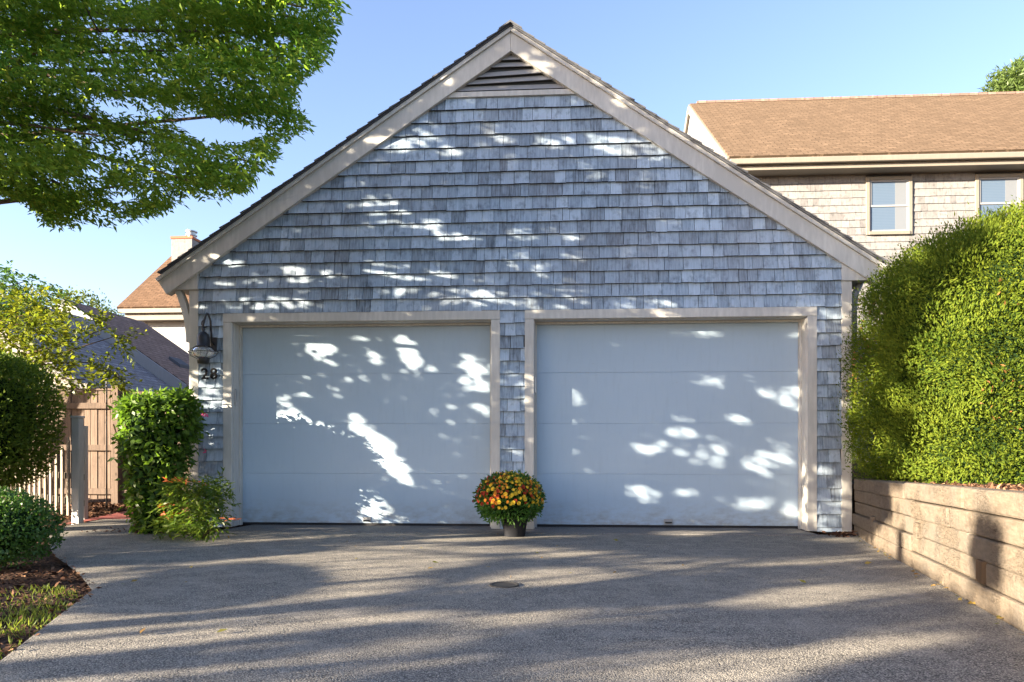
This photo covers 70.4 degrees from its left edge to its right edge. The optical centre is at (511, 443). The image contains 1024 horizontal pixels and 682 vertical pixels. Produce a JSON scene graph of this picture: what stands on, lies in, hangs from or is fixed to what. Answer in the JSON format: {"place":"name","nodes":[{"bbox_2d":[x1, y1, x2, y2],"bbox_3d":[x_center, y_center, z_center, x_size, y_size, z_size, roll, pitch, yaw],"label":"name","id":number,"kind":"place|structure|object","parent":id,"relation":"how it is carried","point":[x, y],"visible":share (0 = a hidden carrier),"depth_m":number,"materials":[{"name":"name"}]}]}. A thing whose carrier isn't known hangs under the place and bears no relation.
{"place":"outdoors","nodes":[
{"label":"outdoors","id":0,"kind":"place"},
{"bbox_2d":[0,298,188,391],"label":"neighbour house","id":1,"kind":"structure","parent":0,"point":[159,359],"depth_m":16.30,"materials":[{"name":"grey tile"}]},
{"bbox_2d":[117,230,200,352],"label":"chimney house","id":2,"kind":"structure","parent":0,"point":[149,301],"depth_m":24.34,"materials":[{"name":"orange tile"}]},
{"bbox_2d":[0,484,857,660],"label":"ground","id":3,"kind":"structure","parent":0,"point":[47,561],"depth_m":4.44,"materials":[{"name":"soil"}]},
{"bbox_2d":[0,485,67,570],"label":"boxwood bush","id":4,"kind":"object","parent":3,"relation":"on","point":[23,528],"visible":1,"depth_m":4.95,"materials":[{"name":"green plant"}]},
{"bbox_2d":[0,347,70,489],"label":"clipped hedge","id":5,"kind":"object","parent":3,"relation":"on","point":[20,410],"visible":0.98,"depth_m":7.66,"materials":[{"name":"green plant"}]},
{"bbox_2d":[0,584,82,658],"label":"grass","id":6,"kind":"structure","parent":3,"relation":"on","point":[33,613],"depth_m":3.46,"materials":[{"name":"green plant"}]},
{"bbox_2d":[0,260,83,330],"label":"dark maple","id":7,"kind":"object","parent":3,"relation":"on","point":[7,275],"visible":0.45,"depth_m":10.01,"materials":[{"name":"green plant"}]},
{"bbox_2d":[0,565,89,647],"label":"mulch","id":8,"kind":"object","parent":3,"relation":"on","point":[36,581],"visible":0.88,"depth_m":4.03,"materials":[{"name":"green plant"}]},
{"bbox_2d":[15,416,87,524],"bbox_3d":[-5.844,0.312,9.245,2.681,1.255,0.286,0,0,44],"label":"picket fence","id":9,"kind":"object","parent":3,"relation":"on","point":[78,500],"visible":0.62,"depth_m":8.56,"materials":[{"name":"white wood"}]},
{"bbox_2d":[0,282,148,410],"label":"yellow leaved tree","id":10,"kind":"object","parent":3,"relation":"on","point":[32,317],"visible":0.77,"depth_m":8.92,"materials":[{"name":"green plant"}]},
{"bbox_2d":[54,286,101,308],"bbox_3d":[-20.239,-3.266,33.944,2.834,8.463,2.970,0,0,4],"label":"tree","id":11,"kind":"object","parent":3,"relation":"on","point":[91,302],"visible":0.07,"depth_m":33.86,"materials":[{"name":"green plant"}]},
{"bbox_2d":[0,386,188,503],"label":"wooden fence","id":12,"kind":"object","parent":3,"relation":"on","point":[92,411],"visible":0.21,"depth_m":11.20,"materials":[{"name":"brown wood"}]},
{"bbox_2d":[86,288,114,312],"bbox_3d":[-21.567,-3.582,38.038,2.408,9.095,2.635,0,0,4],"label":"tree","id":13,"kind":"object","parent":3,"relation":"on","point":[102,305],"visible":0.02,"depth_m":38.03,"materials":[{"name":"green plant"}]},
{"bbox_2d":[31,501,187,521],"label":"mulch","id":14,"kind":"object","parent":3,"relation":"on","point":[97,506],"visible":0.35,"depth_m":10.07,"materials":[{"name":"brown plant"}]},
{"bbox_2d":[106,371,119,508],"bbox_3d":[-5.667,-0.045,10.295,0.200,1.970,0.021,0,0,4],"label":"garden hook","id":15,"kind":"object","parent":3,"relation":"on","point":[107,442],"visible":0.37,"depth_m":10.29,"materials":[{"name":"black metal"}]},
{"bbox_2d":[60,509,185,524],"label":"brick path","id":16,"kind":"structure","parent":3,"relation":"on","point":[120,515],"depth_m":8.87,"materials":[{"name":"brick"}]},
{"bbox_2d":[107,383,209,534],"bbox_3d":[-3.543,0.173,7.317,1.012,1.622,0.841,0,0,-15],"label":"climbing shrub","id":17,"kind":"object","parent":3,"relation":"on","point":[150,435],"visible":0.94,"depth_m":7.14,"materials":[{"name":"green plant"}]},
{"bbox_2d":[0,0,352,232],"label":"overhanging tree","id":18,"kind":"object","parent":3,"relation":"on","point":[22,23],"visible":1,"depth_m":5.00,"materials":[{"name":"green plant"}]},
{"bbox_2d":[135,467,241,541],"bbox_3d":[-2.933,0.651,6.833,0.954,0.867,1.013,0,0,4],"label":"nandina shrub","id":19,"kind":"object","parent":3,"relation":"on","point":[196,507],"visible":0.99,"depth_m":6.65,"materials":[{"name":"green plant"}]},
{"bbox_2d":[155,20,886,531],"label":"garage","id":20,"kind":"structure","parent":3,"relation":"on","point":[585,296],"depth_m":7.69,"materials":[{"name":"grey wood"}]},
{"bbox_2d":[188,312,218,363],"bbox_3d":[-3.274,-1.116,7.693,0.307,0.555,0.307,0,0,4],"label":"wall lantern","id":21,"kind":"object","parent":20,"relation":"attached to","point":[204,350],"depth_m":7.65,"materials":[{"name":"black metal"}]},
{"bbox_2d":[201,368,216,378],"bbox_3d":[-3.257,-0.751,7.802,0.175,0.120,0.012,0,0,4],"label":"house number","id":22,"kind":"object","parent":20,"relation":"attached to","point":[211,372],"visible":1,"depth_m":7.79,"materials":[{"name":"black metal"}]},
{"bbox_2d":[243,325,489,525],"bbox_3d":[-1.604,-0.203,7.940,2.792,2.200,0.075,0,0,4],"label":"garage door","id":23,"kind":"structure","parent":20,"relation":"in","point":[390,425],"depth_m":7.94,"materials":[{"name":"grey paint"}]},
{"bbox_2d":[537,322,797,527],"bbox_3d":[1.641,-0.203,7.734,2.792,2.200,0.075,0,0,4],"label":"garage door","id":24,"kind":"structure","parent":20,"relation":"in","point":[681,425],"depth_m":7.73,"materials":[{"name":"grey paint"}]},
{"bbox_2d":[853,479,1023,631],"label":"retaining wall","id":25,"kind":"structure","parent":3,"relation":"on","point":[966,542],"depth_m":3.96,"materials":[{"name":"beige stone"}]},
{"bbox_2d":[978,53,1023,91],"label":"pine tree","id":26,"kind":"object","parent":3,"relation":"on","point":[1013,80],"visible":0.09,"depth_m":30.04,"materials":[{"name":"green plant"}]},
{"bbox_2d":[0,519,1023,681],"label":"driveway","id":27,"kind":"structure","parent":0,"point":[384,607],"depth_m":3.38,"materials":[{"name":"grey asphalt"}]},
{"bbox_2d":[4,553,100,654],"bbox_3d":[-2.550,0.807,4.189,0.320,0.114,3.398,0,0,-30],"label":"edge debris","id":28,"kind":"object","parent":27,"relation":"on","point":[15,648],"visible":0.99,"depth_m":3.77,"materials":[{"name":"brown plant"}]},
{"bbox_2d":[81,527,223,534],"bbox_3d":[-3.655,0.895,7.386,1.530,0.074,0.494,0,0,7],"label":"edge debris","id":29,"kind":"object","parent":27,"relation":"on","point":[124,529],"visible":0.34,"depth_m":7.42,"materials":[{"name":"brown plant"}]},
{"bbox_2d":[122,536,870,632],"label":"leaf litter","id":30,"kind":"object","parent":27,"relation":"on","point":[221,630],"visible":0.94,"depth_m":4.67,"materials":[{"name":"yellow plant"}]},
{"bbox_2d":[490,581,518,587],"bbox_3d":[-0.044,0.811,4.163,0.170,0.006,0.170,0,0,4],"label":"utility cover","id":31,"kind":"object","parent":27,"relation":"on","point":[504,584],"visible":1,"depth_m":4.17,"materials":[{"name":"grey metal"}]},
{"bbox_2d":[472,469,546,536],"bbox_3d":[-0.022,0.575,7.053,0.744,0.655,0.694,0,0,4],"label":"potted chrysanthemum","id":32,"kind":"object","parent":27,"relation":"on","point":[510,500],"visible":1,"depth_m":6.89,"materials":[{"name":"orange plant"}]},
{"bbox_2d":[818,529,856,536],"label":"leaf litter","id":33,"kind":"object","parent":27,"relation":"on","point":[846,534],"visible":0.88,"depth_m":7.15,"materials":[{"name":"brown plant"}]},
{"bbox_2d":[859,537,1023,634],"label":"leaf litter","id":34,"kind":"object","parent":27,"relation":"on","point":[998,616],"visible":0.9,"depth_m":3.79,"materials":[{"name":"yellow plant"}]},
{"bbox_2d":[0,0,1023,314],"label":"sky","id":35,"kind":"structure","parent":0,"point":[668,56],"materials":[{"name":"blue"}]},
{"bbox_2d":[220,524,818,535],"bbox_3d":[0.017,0.929,7.570,6.092,0.062,0.608,0,0,4],"label":"concrete apron","id":36,"kind":"object","parent":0,"point":[540,530],"visible":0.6,"depth_m":7.48,"materials":[{"name":"grey concrete"}]},
{"bbox_2d":[684,91,1023,483],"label":"shingled house","id":37,"kind":"structure","parent":0,"point":[880,175],"depth_m":16.37,"materials":[{"name":"beige wood"}]},
{"bbox_2d":[866,176,912,234],"bbox_3d":[8.467,-5.337,16.283,1.004,1.305,0.074,0,0,4],"label":"window","id":38,"kind":"structure","parent":37,"relation":"in","point":[889,199],"depth_m":16.29,"materials":[{"name":"glass"}]},
{"bbox_2d":[975,173,1023,225],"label":"window","id":39,"kind":"structure","parent":37,"relation":"in","point":[991,190],"depth_m":16.15,"materials":[{"name":"glass"}]},
{"bbox_2d":[852,460,1023,490],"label":"planting bank","id":40,"kind":"structure","parent":0,"point":[886,478],"depth_m":7.54,"materials":[{"name":"soil"}]},
{"bbox_2d":[828,195,1023,487],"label":"evergreen hedge","id":41,"kind":"object","parent":40,"relation":"on","point":[943,391],"visible":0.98,"depth_m":5.84,"materials":[{"name":"green plant"}]},
{"bbox_2d":[895,479,1023,490],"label":"bark mulch","id":42,"kind":"object","parent":40,"relation":"on","point":[1002,486],"visible":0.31,"depth_m":5.02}
]}

